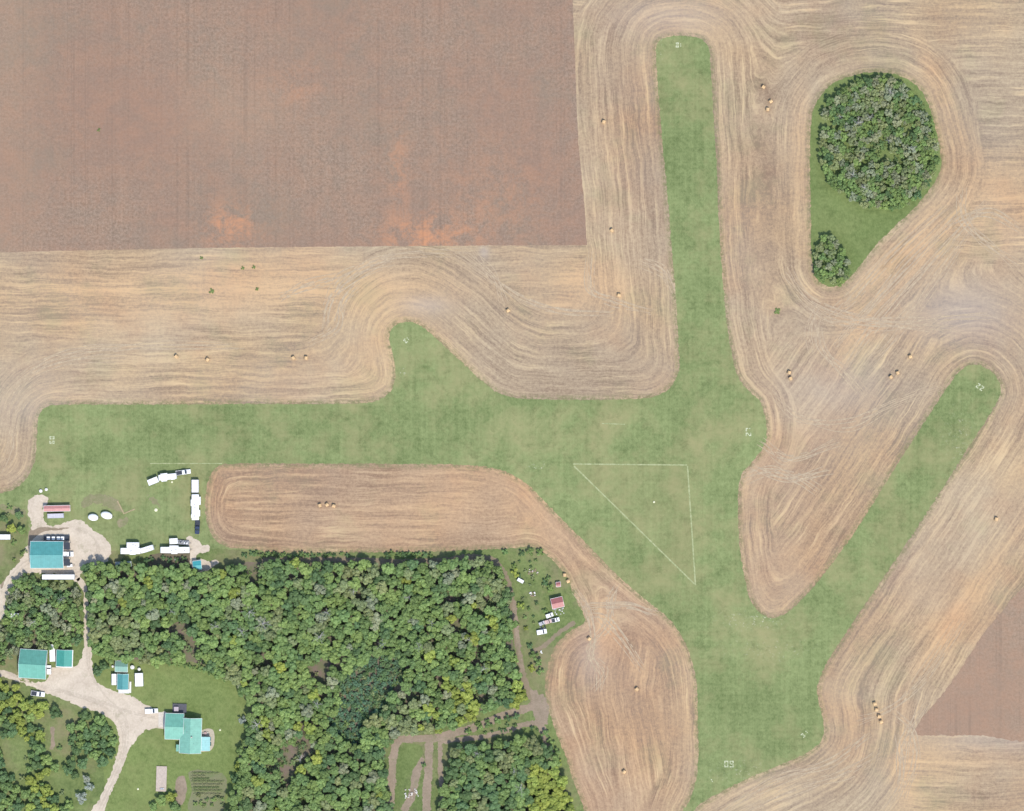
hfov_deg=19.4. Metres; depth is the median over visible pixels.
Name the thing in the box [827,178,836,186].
aspen tree
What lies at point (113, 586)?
poplar tree
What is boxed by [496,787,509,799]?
ash tree
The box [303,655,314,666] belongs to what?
poplar tree
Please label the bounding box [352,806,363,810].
poplar tree
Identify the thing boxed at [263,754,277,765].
poplar tree
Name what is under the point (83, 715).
maple tree
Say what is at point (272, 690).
poplar tree
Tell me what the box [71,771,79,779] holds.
maple tree
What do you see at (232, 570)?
poplar tree
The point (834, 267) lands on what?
aspen tree
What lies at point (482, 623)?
poplar tree
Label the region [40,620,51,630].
willow tree
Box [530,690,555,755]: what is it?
dirt track
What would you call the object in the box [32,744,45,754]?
maple tree
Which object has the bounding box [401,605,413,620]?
poplar tree
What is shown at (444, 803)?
ash tree
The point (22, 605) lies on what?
willow tree
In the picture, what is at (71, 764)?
maple tree
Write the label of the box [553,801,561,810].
ash tree
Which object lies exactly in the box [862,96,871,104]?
aspen tree
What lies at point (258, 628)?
poplar tree
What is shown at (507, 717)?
bush
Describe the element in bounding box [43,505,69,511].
long shed
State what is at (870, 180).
aspen tree
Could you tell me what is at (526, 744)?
ash tree
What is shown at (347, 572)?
poplar tree
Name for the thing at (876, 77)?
aspen tree
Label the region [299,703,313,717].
poplar tree
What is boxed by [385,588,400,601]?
poplar tree
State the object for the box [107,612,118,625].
poplar tree
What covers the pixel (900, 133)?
aspen tree
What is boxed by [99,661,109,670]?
garden tree
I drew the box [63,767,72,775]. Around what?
maple tree
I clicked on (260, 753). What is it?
poplar tree
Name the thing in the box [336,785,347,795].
poplar tree
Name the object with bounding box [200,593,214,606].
poplar tree
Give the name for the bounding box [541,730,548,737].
bush
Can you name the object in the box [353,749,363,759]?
poplar tree
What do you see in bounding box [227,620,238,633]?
poplar tree
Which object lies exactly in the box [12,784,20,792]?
maple tree
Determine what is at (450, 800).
ash tree
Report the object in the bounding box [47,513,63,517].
container
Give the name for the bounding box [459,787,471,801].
ash tree
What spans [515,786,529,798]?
ash tree
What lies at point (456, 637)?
poplar tree
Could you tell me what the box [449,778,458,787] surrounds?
ash tree
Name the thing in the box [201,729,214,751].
patio
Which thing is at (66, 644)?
willow tree
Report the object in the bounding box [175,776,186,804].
bare dirt
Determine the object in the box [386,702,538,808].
dirt track
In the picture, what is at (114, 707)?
wheel rut
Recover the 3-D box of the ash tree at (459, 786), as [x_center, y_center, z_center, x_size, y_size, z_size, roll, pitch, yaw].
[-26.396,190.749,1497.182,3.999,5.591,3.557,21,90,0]
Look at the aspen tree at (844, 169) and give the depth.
1496.43 m
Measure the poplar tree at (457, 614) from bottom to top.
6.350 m
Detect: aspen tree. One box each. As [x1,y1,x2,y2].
[812,251,819,259]
[814,270,819,277]
[815,242,823,251]
[815,260,822,267]
[818,138,826,147]
[818,146,828,155]
[818,253,826,259]
[818,275,826,283]
[820,108,829,116]
[820,130,828,138]
[820,158,825,165]
[820,235,826,241]
[820,266,827,275]
[821,114,828,121]
[822,153,833,164]
[822,163,829,173]
[824,240,833,249]
[824,257,832,263]
[825,169,833,178]
[825,263,832,270]
[826,97,834,106]
[826,126,834,135]
[826,144,834,151]
[827,135,836,142]
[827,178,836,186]
[827,235,834,242]
[828,249,836,258]
[829,107,840,118]
[829,276,836,284]
[830,183,838,190]
[831,265,838,272]
[832,115,841,124]
[832,153,842,162]
[832,161,838,169]
[832,239,839,248]
[833,145,839,153]
[834,96,842,105]
[834,130,841,139]
[835,105,845,113]
[836,253,844,260]
[836,261,842,267]
[836,277,844,286]
[837,141,845,148]
[837,173,844,180]
[837,269,844,276]
[838,159,844,166]
[839,93,849,102]
[839,145,849,155]
[839,181,848,189]
[839,248,846,255]
[840,86,848,94]
[840,132,847,140]
[840,166,846,172]
[841,111,851,120]
[842,122,849,130]
[843,259,850,265]
[843,267,851,274]
[844,188,852,196]
[845,163,854,173]
[845,173,851,178]
[846,116,856,127]
[847,128,856,136]
[847,178,856,187]
[848,98,854,105]
[848,136,856,145]
[848,152,856,161]
[848,191,856,201]
[850,92,859,101]
[851,86,859,94]
[851,103,860,111]
[851,182,859,193]
[853,78,863,86]
[853,123,859,130]
[853,158,860,166]
[855,117,863,125]
[855,195,862,201]
[856,152,864,161]
[858,102,866,109]
[858,130,867,138]
[858,141,866,148]
[858,176,869,184]
[859,86,868,93]
[859,108,868,116]
[859,197,869,208]
[860,146,867,152]
[860,184,868,194]
[861,165,868,173]
[862,77,872,86]
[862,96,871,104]
[862,121,870,129]
[863,114,871,120]
[863,137,870,143]
[864,151,874,159]
[864,190,872,201]
[866,107,873,113]
[866,169,875,177]
[866,176,876,184]
[868,89,879,99]
[868,160,874,168]
[868,199,875,207]
[869,133,878,142]
[869,182,878,191]
[870,125,877,132]
[871,80,878,87]
[872,75,880,81]
[872,101,880,112]
[872,116,877,124]
[873,154,879,162]
[874,110,883,118]
[874,175,881,181]
[875,165,883,174]
[875,200,881,207]
[876,82,884,91]
[876,190,885,199]
[877,120,887,130]
[878,75,887,82]
[878,182,886,190]
[879,201,889,209]
[880,169,888,178]
[881,99,888,107]
[881,126,889,136]
[881,158,889,164]
[882,83,891,93]
[883,92,893,101]
[884,109,892,116]
[885,116,894,122]
[885,175,893,185]
[886,101,896,109]
[886,133,895,141]
[887,76,896,86]
[887,187,896,195]
[888,87,897,93]
[889,197,898,206]
[890,145,897,153]
[891,170,899,178]
[892,81,902,88]
[892,118,901,127]
[892,164,902,172]
[893,178,900,186]
[893,194,901,200]
[894,90,903,100]
[894,136,901,145]
[895,127,903,137]
[895,186,903,195]
[896,109,905,116]
[896,147,903,153]
[897,83,908,92]
[898,199,907,207]
[899,98,906,107]
[900,175,907,181]
[901,91,907,100]
[901,114,909,122]
[901,136,910,144]
[901,166,910,176]
[901,180,910,189]
[903,150,910,157]
[903,158,911,165]
[905,102,913,111]
[905,189,912,197]
[906,178,913,186]
[907,90,914,97]
[908,132,917,140]
[908,146,916,153]
[908,170,917,180]
[909,114,917,120]
[910,95,920,104]
[911,151,920,160]
[911,178,921,189]
[912,110,920,116]
[913,126,921,133]
[913,189,921,199]
[914,133,924,141]
[914,142,923,151]
[915,121,921,127]
[915,162,923,173]
[915,173,922,181]
[918,156,928,164]
[918,182,927,190]
[919,110,927,120]
[920,150,927,156]
[921,126,930,135]
[921,169,931,179]
[924,179,931,186]
[925,118,934,127]
[925,148,935,159]
[926,137,935,147]
[927,164,935,173]
[928,131,936,137]
[929,156,939,164]
[932,142,939,150]
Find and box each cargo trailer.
[0,534,12,539]
[49,644,55,661]
[112,673,116,684]
[135,672,143,685]
[147,476,158,485]
[169,538,178,543]
[192,480,198,492]
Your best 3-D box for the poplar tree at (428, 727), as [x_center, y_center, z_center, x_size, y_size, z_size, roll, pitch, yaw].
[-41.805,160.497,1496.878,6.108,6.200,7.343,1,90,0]
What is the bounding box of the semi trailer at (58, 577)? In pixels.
[42,574,75,579]
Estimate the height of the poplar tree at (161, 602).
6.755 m
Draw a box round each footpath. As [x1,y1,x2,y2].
[50,727,54,749]
[362,680,403,725]
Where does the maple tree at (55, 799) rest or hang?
on the rough grass at (16, 749)
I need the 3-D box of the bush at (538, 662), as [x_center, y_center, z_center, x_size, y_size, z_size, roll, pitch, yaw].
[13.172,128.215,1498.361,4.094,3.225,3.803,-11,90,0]
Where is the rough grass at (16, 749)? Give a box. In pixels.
[0,545,584,810]
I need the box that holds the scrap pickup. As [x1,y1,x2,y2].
[551,617,559,622]
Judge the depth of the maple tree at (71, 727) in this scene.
1497.01 m
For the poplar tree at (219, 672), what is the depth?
1495.31 m
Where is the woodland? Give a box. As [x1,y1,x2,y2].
[0,78,937,810]
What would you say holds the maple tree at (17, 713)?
on the rough grass at (16, 749)
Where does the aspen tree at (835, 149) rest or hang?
on the island grass at (855, 229)
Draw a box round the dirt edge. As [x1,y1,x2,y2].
[0,526,67,588]
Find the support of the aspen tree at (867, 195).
on the island grass at (855, 229)
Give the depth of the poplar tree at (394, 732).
1494.66 m
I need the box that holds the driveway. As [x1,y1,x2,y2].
[0,577,164,810]
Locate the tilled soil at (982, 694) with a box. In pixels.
[914,587,1023,741]
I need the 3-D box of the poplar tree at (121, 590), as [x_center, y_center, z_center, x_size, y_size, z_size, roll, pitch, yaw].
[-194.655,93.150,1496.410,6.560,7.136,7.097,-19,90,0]
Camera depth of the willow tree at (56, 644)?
1496.75 m
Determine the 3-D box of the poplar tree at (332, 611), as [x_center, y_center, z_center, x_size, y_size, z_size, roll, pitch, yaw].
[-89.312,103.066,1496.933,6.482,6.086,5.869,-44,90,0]
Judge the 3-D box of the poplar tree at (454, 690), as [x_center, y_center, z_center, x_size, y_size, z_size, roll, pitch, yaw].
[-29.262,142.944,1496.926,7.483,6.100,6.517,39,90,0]
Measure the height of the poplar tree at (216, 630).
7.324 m
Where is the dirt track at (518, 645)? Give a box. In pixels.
[512,600,524,671]
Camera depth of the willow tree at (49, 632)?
1496.52 m
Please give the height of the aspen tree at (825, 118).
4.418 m
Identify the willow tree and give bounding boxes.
[0,641,7,653]
[0,653,6,665]
[1,648,13,659]
[2,617,11,624]
[3,629,8,637]
[4,608,15,619]
[5,595,12,603]
[5,622,16,633]
[5,632,15,645]
[7,599,18,611]
[10,588,22,599]
[11,579,21,590]
[12,627,23,637]
[12,645,21,655]
[15,613,23,621]
[15,637,23,646]
[16,602,27,614]
[19,573,27,582]
[20,581,31,592]
[21,616,32,626]
[21,638,32,648]
[22,596,33,607]
[22,626,32,636]
[28,575,37,584]
[28,607,36,616]
[30,589,35,597]
[30,622,40,630]
[32,584,41,593]
[32,612,42,624]
[35,595,46,605]
[35,630,46,642]
[35,639,46,649]
[38,580,48,587]
[39,587,53,598]
[40,603,50,614]
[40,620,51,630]
[44,628,51,635]
[46,635,53,642]
[46,643,52,650]
[47,597,56,606]
[48,582,58,590]
[49,608,57,616]
[49,624,56,631]
[50,615,63,627]
[51,639,60,649]
[53,590,63,602]
[53,628,63,640]
[54,599,66,612]
[57,580,68,590]
[60,637,71,648]
[61,623,71,635]
[62,609,69,619]
[63,589,71,596]
[64,632,74,640]
[66,613,80,624]
[67,597,72,603]
[68,603,83,616]
[69,586,81,598]
[70,622,83,633]
[70,634,83,646]
[73,597,80,605]
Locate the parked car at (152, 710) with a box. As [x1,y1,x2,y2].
[145,708,157,713]
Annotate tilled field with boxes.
[0,0,586,251]
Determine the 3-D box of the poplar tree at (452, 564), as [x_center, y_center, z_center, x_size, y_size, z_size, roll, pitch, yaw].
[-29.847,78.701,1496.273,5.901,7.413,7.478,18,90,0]
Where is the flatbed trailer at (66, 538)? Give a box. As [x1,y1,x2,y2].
[44,536,69,540]
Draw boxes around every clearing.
[393,741,449,810]
[536,694,548,722]
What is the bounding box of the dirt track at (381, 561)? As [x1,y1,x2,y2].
[261,553,531,702]
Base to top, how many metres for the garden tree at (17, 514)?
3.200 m
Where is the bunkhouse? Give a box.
[115,661,127,671]
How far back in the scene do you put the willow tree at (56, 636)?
1496.61 m
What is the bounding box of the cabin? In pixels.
[117,674,130,692]
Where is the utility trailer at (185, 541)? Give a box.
[178,540,189,545]
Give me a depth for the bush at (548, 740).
1498.13 m
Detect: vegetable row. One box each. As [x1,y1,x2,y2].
[191,772,216,773]
[191,780,222,782]
[192,783,220,785]
[192,786,218,788]
[193,792,220,794]
[194,789,220,791]
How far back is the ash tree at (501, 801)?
1495.09 m
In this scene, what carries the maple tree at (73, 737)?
on the rough grass at (16, 749)
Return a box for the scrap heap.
[404,789,418,797]
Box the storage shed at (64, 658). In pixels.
[56,650,72,667]
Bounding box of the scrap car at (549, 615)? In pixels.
[546,612,553,617]
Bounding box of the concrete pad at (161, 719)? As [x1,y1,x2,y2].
[158,712,165,726]
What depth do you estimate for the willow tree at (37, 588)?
1496.16 m
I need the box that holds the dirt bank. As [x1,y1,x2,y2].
[148,553,191,572]
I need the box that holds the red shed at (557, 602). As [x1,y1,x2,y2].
[550,596,564,608]
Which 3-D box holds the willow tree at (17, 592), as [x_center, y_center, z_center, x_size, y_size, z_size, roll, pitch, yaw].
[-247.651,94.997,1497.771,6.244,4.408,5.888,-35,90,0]
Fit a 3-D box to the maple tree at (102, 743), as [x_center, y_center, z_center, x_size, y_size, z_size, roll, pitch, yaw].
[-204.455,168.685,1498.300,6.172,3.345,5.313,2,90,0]
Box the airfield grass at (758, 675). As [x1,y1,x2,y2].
[0,35,1000,810]
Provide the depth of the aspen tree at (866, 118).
1495.80 m
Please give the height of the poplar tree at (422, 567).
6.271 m
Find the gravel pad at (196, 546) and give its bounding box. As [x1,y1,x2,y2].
[186,536,218,571]
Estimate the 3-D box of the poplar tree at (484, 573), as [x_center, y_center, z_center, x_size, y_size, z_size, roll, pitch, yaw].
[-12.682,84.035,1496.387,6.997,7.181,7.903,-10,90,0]
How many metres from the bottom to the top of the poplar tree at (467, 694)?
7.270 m
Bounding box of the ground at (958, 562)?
[0,0,1023,810]
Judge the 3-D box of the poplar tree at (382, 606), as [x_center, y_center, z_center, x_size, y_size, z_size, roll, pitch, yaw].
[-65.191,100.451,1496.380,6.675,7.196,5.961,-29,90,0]
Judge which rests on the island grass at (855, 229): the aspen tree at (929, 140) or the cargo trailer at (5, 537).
the aspen tree at (929, 140)
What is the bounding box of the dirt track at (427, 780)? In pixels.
[422,737,433,810]
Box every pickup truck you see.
[31,691,44,696]
[176,469,190,474]
[194,521,199,533]
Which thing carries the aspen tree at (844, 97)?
on the island grass at (855, 229)
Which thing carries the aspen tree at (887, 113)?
on the island grass at (855, 229)
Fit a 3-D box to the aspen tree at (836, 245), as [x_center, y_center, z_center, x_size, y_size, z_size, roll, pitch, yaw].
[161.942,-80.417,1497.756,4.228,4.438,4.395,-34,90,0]
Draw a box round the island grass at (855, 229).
[810,72,941,286]
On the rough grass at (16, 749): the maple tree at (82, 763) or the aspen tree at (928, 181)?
the maple tree at (82, 763)
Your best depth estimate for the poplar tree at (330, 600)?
1494.04 m
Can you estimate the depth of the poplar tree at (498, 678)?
1494.27 m
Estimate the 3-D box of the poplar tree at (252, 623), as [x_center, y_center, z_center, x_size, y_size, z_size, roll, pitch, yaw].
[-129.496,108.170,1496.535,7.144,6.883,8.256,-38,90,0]
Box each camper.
[88,514,97,520]
[101,511,112,518]
[120,548,140,554]
[127,542,141,547]
[140,545,154,552]
[158,473,176,481]
[191,494,200,520]
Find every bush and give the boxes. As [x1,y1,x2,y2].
[476,724,482,730]
[484,719,491,727]
[494,717,501,723]
[504,714,511,721]
[511,568,518,577]
[512,713,519,719]
[526,548,533,555]
[528,664,534,672]
[529,651,538,659]
[535,659,541,665]
[536,548,543,555]
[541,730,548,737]
[547,584,553,591]
[547,738,554,745]
[552,748,560,756]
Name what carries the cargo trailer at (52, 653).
on the rough grass at (16, 749)
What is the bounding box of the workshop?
[30,541,69,567]
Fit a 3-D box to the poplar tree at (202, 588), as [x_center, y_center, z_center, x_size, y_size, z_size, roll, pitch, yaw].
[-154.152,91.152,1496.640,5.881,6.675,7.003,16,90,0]
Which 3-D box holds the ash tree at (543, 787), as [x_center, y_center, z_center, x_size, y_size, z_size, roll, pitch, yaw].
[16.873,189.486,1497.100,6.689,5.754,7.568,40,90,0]
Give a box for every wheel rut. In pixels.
[4,559,77,586]
[5,671,123,805]
[7,562,81,588]
[7,673,125,808]
[59,688,154,716]
[61,691,157,718]
[75,529,97,570]
[78,531,99,572]
[86,649,126,805]
[88,651,128,808]
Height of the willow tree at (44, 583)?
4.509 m
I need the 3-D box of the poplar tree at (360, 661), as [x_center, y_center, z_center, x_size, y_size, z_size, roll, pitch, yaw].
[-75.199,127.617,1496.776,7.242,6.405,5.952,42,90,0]
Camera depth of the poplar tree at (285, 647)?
1493.73 m
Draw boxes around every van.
[46,665,51,673]
[63,552,73,556]
[537,629,546,634]
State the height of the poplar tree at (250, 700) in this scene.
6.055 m
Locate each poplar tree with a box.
[84,567,96,581]
[85,602,99,612]
[87,627,101,643]
[91,641,103,654]
[92,585,104,599]
[104,598,118,609]
[105,650,118,663]
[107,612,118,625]
[108,579,120,593]
[109,636,124,650]
[114,646,124,659]
[116,585,125,598]
[118,560,130,574]
[118,577,129,589]
[119,615,132,628]
[119,650,133,663]
[122,622,134,636]
[129,581,139,593]
[133,590,144,602]
[134,563,147,576]
[137,615,150,627]
[139,605,148,616]
[139,632,152,645]
[143,576,153,588]
[144,642,157,652]
[145,565,156,576]
[145,598,157,610]
[145,608,159,619]
[150,582,162,595]
[150,655,164,668]
[155,598,166,609]
[159,652,173,663]
[163,565,176,577]
[167,611,179,624]
[171,568,183,580]
[171,650,186,663]
[173,637,185,649]
[174,596,186,606]
[178,612,189,623]
[184,567,197,578]
[186,623,199,637]
[191,611,201,622]
[195,618,209,629]
[195,630,208,643]
[197,582,207,594]
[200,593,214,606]
[200,605,212,616]
[203,660,216,672]
[208,573,220,585]
[209,620,220,634]
[210,606,223,617]
[212,667,226,678]
[215,585,230,597]
[215,644,228,660]
[219,631,231,641]
[220,595,231,605]
[224,576,236,587]
[224,664,239,674]
[225,564,238,576]
[226,790,240,805]
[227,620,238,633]
[227,644,241,657]
[228,587,240,598]
[230,598,245,610]
[235,633,244,645]
[235,653,247,665]
[236,573,249,585]
[236,585,250,597]
[236,773,249,784]
[237,684,249,696]
[237,798,252,810]
[238,621,248,633]
[238,752,249,763]
[239,763,251,775]
[240,668,252,681]
[241,608,253,620]
[241,786,253,799]
[243,640,256,651]
[243,723,255,735]
[244,650,254,663]
[244,734,256,747]
[245,681,259,695]
[246,616,258,630]
[246,694,256,706]
[248,751,259,762]
[250,785,262,799]
[251,598,262,610]
[251,703,263,715]
[251,775,263,786]
[254,608,262,618]
[254,746,267,760]
[255,623,267,634]
[257,585,267,596]
[257,640,272,651]
[257,690,266,701]
[257,715,269,727]
[259,675,271,686]
[261,589,273,605]
[261,795,274,808]
[263,559,273,571]
[263,626,275,640]
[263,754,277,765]
[264,705,277,717]
[265,686,279,698]
[266,739,278,754]
[267,780,280,791]
[268,611,281,626]
[268,667,280,680]
[270,578,284,588]
[270,652,282,663]
[270,678,280,688]
[271,596,283,609]
[273,630,287,646]
[273,661,286,673]
[275,796,288,809]
[276,696,288,708]
[276,787,287,797]
[279,641,292,654]
[279,680,292,691]
[279,707,295,721]
[281,560,293,575]
[282,607,297,620]
[282,719,295,729]
[284,659,297,672]
[286,648,297,661]
[287,590,301,607]
[287,619,298,633]
[287,701,300,710]
[291,804,304,810]
[292,577,302,589]
[292,630,305,642]
[295,773,308,786]
[296,643,309,654]
[296,660,308,671]
[296,785,307,797]
[298,561,312,574]
[298,594,309,604]
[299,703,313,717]
[303,602,315,612]
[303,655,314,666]
[303,721,315,735]
[307,621,320,635]
[307,688,320,700]
[308,635,319,650]
[308,765,320,775]
[308,801,320,810]
[309,567,320,581]
[310,750,323,764]
[311,699,324,710]
[312,790,323,801]
[314,743,325,754]
[315,773,326,788]
[318,715,328,728]
[318,731,330,743]
[320,642,332,653]
[320,768,330,780]
[320,800,333,810]
[321,560,332,573]
[322,754,335,764]
[323,595,335,607]
[323,692,336,706]
[324,582,336,594]
[325,622,337,636]
[325,706,338,716]
[326,676,338,688]
[326,726,337,736]
[327,607,338,618]
[329,651,339,663]
[329,764,338,775]
[333,562,343,575]
[334,592,346,605]
[334,741,347,752]
[335,609,349,621]
[336,671,346,680]
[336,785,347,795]
[336,796,350,810]
[337,644,350,657]
[338,753,351,766]
[339,773,352,786]
[340,635,352,645]
[340,663,352,674]
[342,566,353,578]
[343,586,355,598]
[344,622,354,634]
[348,576,360,590]
[348,769,360,781]
[348,788,360,799]
[350,647,362,658]
[351,630,362,642]
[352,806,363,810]
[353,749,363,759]
[356,600,366,611]
[356,654,368,666]
[357,559,371,570]
[359,572,372,584]
[359,587,370,597]
[359,616,372,627]
[359,761,371,774]
[360,734,375,748]
[363,804,373,810]
[364,781,374,791]
[365,597,377,610]
[366,770,379,784]
[367,562,378,577]
[367,630,378,641]
[367,792,379,808]
[369,713,383,727]
[371,758,383,770]
[372,642,385,657]
[372,746,385,759]
[375,600,386,612]
[375,777,388,791]
[377,768,388,780]
[379,627,392,639]
[381,562,394,574]
[383,714,397,726]
[384,619,398,630]
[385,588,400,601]
[386,690,400,703]
[387,576,400,587]
[388,631,398,646]
[389,725,400,738]
[392,563,406,576]
[395,624,408,636]
[396,615,409,626]
[397,653,408,666]
[398,715,411,726]
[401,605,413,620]
[402,668,414,680]
[407,630,418,641]
[408,723,419,735]
[409,638,423,650]
[409,709,424,721]
[410,594,421,606]
[410,607,421,619]
[411,680,426,692]
[412,584,422,596]
[416,612,427,625]
[417,562,427,573]
[418,629,430,644]
[418,694,429,706]
[421,585,432,595]
[422,670,434,684]
[422,703,434,716]
[422,720,433,734]
[423,641,433,653]
[423,683,435,695]
[424,650,435,662]
[427,621,440,635]
[430,696,442,707]
[434,616,448,628]
[434,648,446,658]
[434,716,446,729]
[435,558,448,572]
[435,636,449,649]
[437,707,451,718]
[438,582,448,596]
[438,663,451,677]
[440,601,454,616]
[441,624,454,638]
[446,640,457,652]
[447,557,458,569]
[447,580,458,595]
[449,685,460,699]
[450,632,461,644]
[451,607,463,617]
[454,695,465,707]
[456,570,471,583]
[456,659,469,672]
[458,555,470,570]
[460,688,473,702]
[461,592,475,604]
[463,709,476,721]
[464,631,479,645]
[465,642,476,652]
[466,623,479,632]
[467,612,477,624]
[468,700,480,715]
[473,682,487,693]
[474,555,485,566]
[476,615,489,630]
[478,633,490,645]
[480,567,492,581]
[482,672,493,684]
[483,643,495,654]
[483,661,491,674]
[484,614,497,625]
[485,698,499,711]
[488,578,501,590]
[491,659,504,670]
[493,673,505,685]
[494,686,508,698]
[496,598,508,607]
[498,619,508,633]
[498,629,513,641]
[501,587,514,600]
[502,661,516,673]
[510,680,522,692]
[516,689,527,702]
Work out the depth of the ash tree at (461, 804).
1494.55 m
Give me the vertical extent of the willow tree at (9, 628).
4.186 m
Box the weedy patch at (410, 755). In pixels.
[398,744,422,786]
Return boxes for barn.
[18,649,47,678]
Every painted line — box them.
[150,463,221,463]
[573,463,686,465]
[574,466,694,583]
[687,466,695,584]
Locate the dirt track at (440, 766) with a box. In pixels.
[437,737,443,807]
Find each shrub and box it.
[338,708,345,716]
[379,659,385,666]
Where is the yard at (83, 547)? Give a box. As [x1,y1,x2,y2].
[0,495,110,619]
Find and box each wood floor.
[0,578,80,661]
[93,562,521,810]
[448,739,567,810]
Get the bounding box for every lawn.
[0,508,27,570]
[91,654,248,810]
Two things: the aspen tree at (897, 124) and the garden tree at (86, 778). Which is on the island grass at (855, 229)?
the aspen tree at (897, 124)
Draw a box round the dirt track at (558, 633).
[532,621,575,652]
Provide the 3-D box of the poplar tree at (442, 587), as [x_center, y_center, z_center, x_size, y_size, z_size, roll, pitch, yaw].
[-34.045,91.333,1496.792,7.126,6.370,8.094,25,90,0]
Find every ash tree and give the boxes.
[438,783,454,797]
[438,798,449,808]
[444,766,458,779]
[447,798,455,804]
[447,803,456,810]
[448,758,460,768]
[449,747,461,757]
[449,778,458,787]
[450,790,461,799]
[455,784,461,791]
[455,798,468,809]
[456,743,462,748]
[456,773,468,786]
[458,749,468,763]
[459,760,469,772]
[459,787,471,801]
[463,783,471,789]
[464,744,477,755]
[466,756,474,764]
[466,763,479,779]
[469,799,478,807]
[470,777,483,789]
[471,749,484,761]
[471,787,480,799]
[475,800,488,810]
[476,760,487,770]
[476,769,485,778]
[477,741,490,751]
[477,783,489,797]
[482,771,494,784]
[483,749,495,762]
[485,800,500,810]
[486,783,496,791]
[488,761,497,772]
[488,791,498,801]
[493,737,504,749]
[493,749,507,761]
[494,773,506,784]
[495,768,501,775]
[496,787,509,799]
[497,758,511,773]
[498,797,504,804]
[503,741,509,747]
[504,797,517,809]
[505,751,513,762]
[506,775,520,791]
[507,740,520,754]
[507,790,516,798]
[509,769,517,780]
[511,734,527,746]
[511,754,524,769]
[514,796,526,808]
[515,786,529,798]
[516,772,529,782]
[517,765,525,773]
[518,747,532,759]
[522,742,528,748]
[524,757,530,767]
[524,768,530,774]
[525,795,533,804]
[526,735,538,745]
[526,775,539,786]
[527,783,538,795]
[527,803,539,810]
[528,741,543,755]
[529,764,543,775]
[530,754,544,767]
[535,789,549,802]
[538,769,550,783]
[538,780,552,793]
[538,800,550,809]
[539,759,549,769]
[541,743,553,758]
[546,804,557,810]
[548,754,559,769]
[548,766,559,777]
[548,779,556,789]
[549,794,558,803]
[552,786,565,798]
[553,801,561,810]
[554,775,567,786]
[558,792,572,805]
[562,803,574,810]
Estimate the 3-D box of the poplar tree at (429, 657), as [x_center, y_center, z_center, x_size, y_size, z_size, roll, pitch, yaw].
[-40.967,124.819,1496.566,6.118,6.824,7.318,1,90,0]
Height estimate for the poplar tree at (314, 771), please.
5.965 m
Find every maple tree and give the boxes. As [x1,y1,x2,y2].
[0,683,8,692]
[0,691,9,701]
[0,700,5,707]
[0,715,5,724]
[0,729,9,738]
[0,756,5,768]
[0,771,8,782]
[0,782,12,792]
[0,792,6,799]
[1,797,12,807]
[2,719,12,730]
[5,697,16,706]
[5,706,11,712]
[7,727,17,737]
[8,715,14,722]
[9,774,15,781]
[9,792,16,799]
[12,684,19,691]
[12,708,22,717]
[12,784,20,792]
[12,799,24,810]
[13,693,21,701]
[15,717,24,728]
[18,697,28,710]
[18,726,26,736]
[21,789,30,798]
[23,712,34,722]
[25,723,37,732]
[25,775,36,785]
[25,803,34,810]
[27,703,36,714]
[27,736,38,747]
[27,751,34,757]
[30,783,39,792]
[31,761,40,769]
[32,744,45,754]
[32,797,39,804]
[32,804,43,810]
[33,754,40,760]
[34,710,44,718]
[35,730,45,741]
[35,771,43,780]
[37,701,48,711]
[39,795,45,803]
[40,754,52,765]
[40,784,50,796]
[41,768,50,775]
[42,802,49,807]
[49,708,62,718]
[49,803,58,810]
[50,761,59,771]
[50,794,59,803]
[59,805,69,810]
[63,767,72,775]
[64,799,73,809]
[66,722,78,733]
[66,759,75,769]
[68,739,74,745]
[70,734,77,740]
[71,746,81,755]
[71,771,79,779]
[75,737,85,747]
[76,719,87,731]
[77,758,87,769]
[78,711,91,720]
[81,742,91,754]
[82,728,94,740]
[89,723,98,732]
[89,750,101,759]
[90,739,97,748]
[92,731,100,740]
[94,714,105,725]
[96,755,108,767]
[97,723,110,735]
[97,739,107,747]
[104,748,115,758]
[106,737,117,746]
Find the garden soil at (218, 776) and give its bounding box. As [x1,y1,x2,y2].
[188,769,226,810]
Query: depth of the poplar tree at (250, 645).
1494.86 m
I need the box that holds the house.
[165,704,209,753]
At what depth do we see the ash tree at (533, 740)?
1495.60 m
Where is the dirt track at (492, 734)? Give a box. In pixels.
[440,720,547,744]
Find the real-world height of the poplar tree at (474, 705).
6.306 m
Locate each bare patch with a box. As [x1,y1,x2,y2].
[0,504,25,514]
[81,493,123,512]
[117,517,128,527]
[147,495,159,506]
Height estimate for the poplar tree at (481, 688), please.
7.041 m
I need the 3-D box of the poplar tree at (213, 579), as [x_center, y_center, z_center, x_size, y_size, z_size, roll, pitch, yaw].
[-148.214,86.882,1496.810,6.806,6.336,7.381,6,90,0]
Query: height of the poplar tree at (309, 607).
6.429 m
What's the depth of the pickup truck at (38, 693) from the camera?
1498.82 m
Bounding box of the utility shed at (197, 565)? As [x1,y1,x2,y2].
[192,560,201,569]
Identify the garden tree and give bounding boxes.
[0,515,7,521]
[6,523,15,532]
[15,511,23,519]
[17,526,25,534]
[75,792,86,804]
[80,563,90,574]
[82,775,89,782]
[84,782,94,790]
[93,666,101,676]
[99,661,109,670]
[149,802,156,810]
[155,794,165,805]
[165,792,177,801]
[169,801,180,810]
[230,774,240,782]
[234,760,240,771]
[238,716,246,723]
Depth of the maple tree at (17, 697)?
1497.28 m
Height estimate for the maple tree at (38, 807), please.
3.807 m
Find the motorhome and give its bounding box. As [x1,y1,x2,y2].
[160,545,190,553]
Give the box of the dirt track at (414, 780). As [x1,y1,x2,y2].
[401,757,424,810]
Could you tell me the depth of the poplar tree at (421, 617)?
1494.55 m

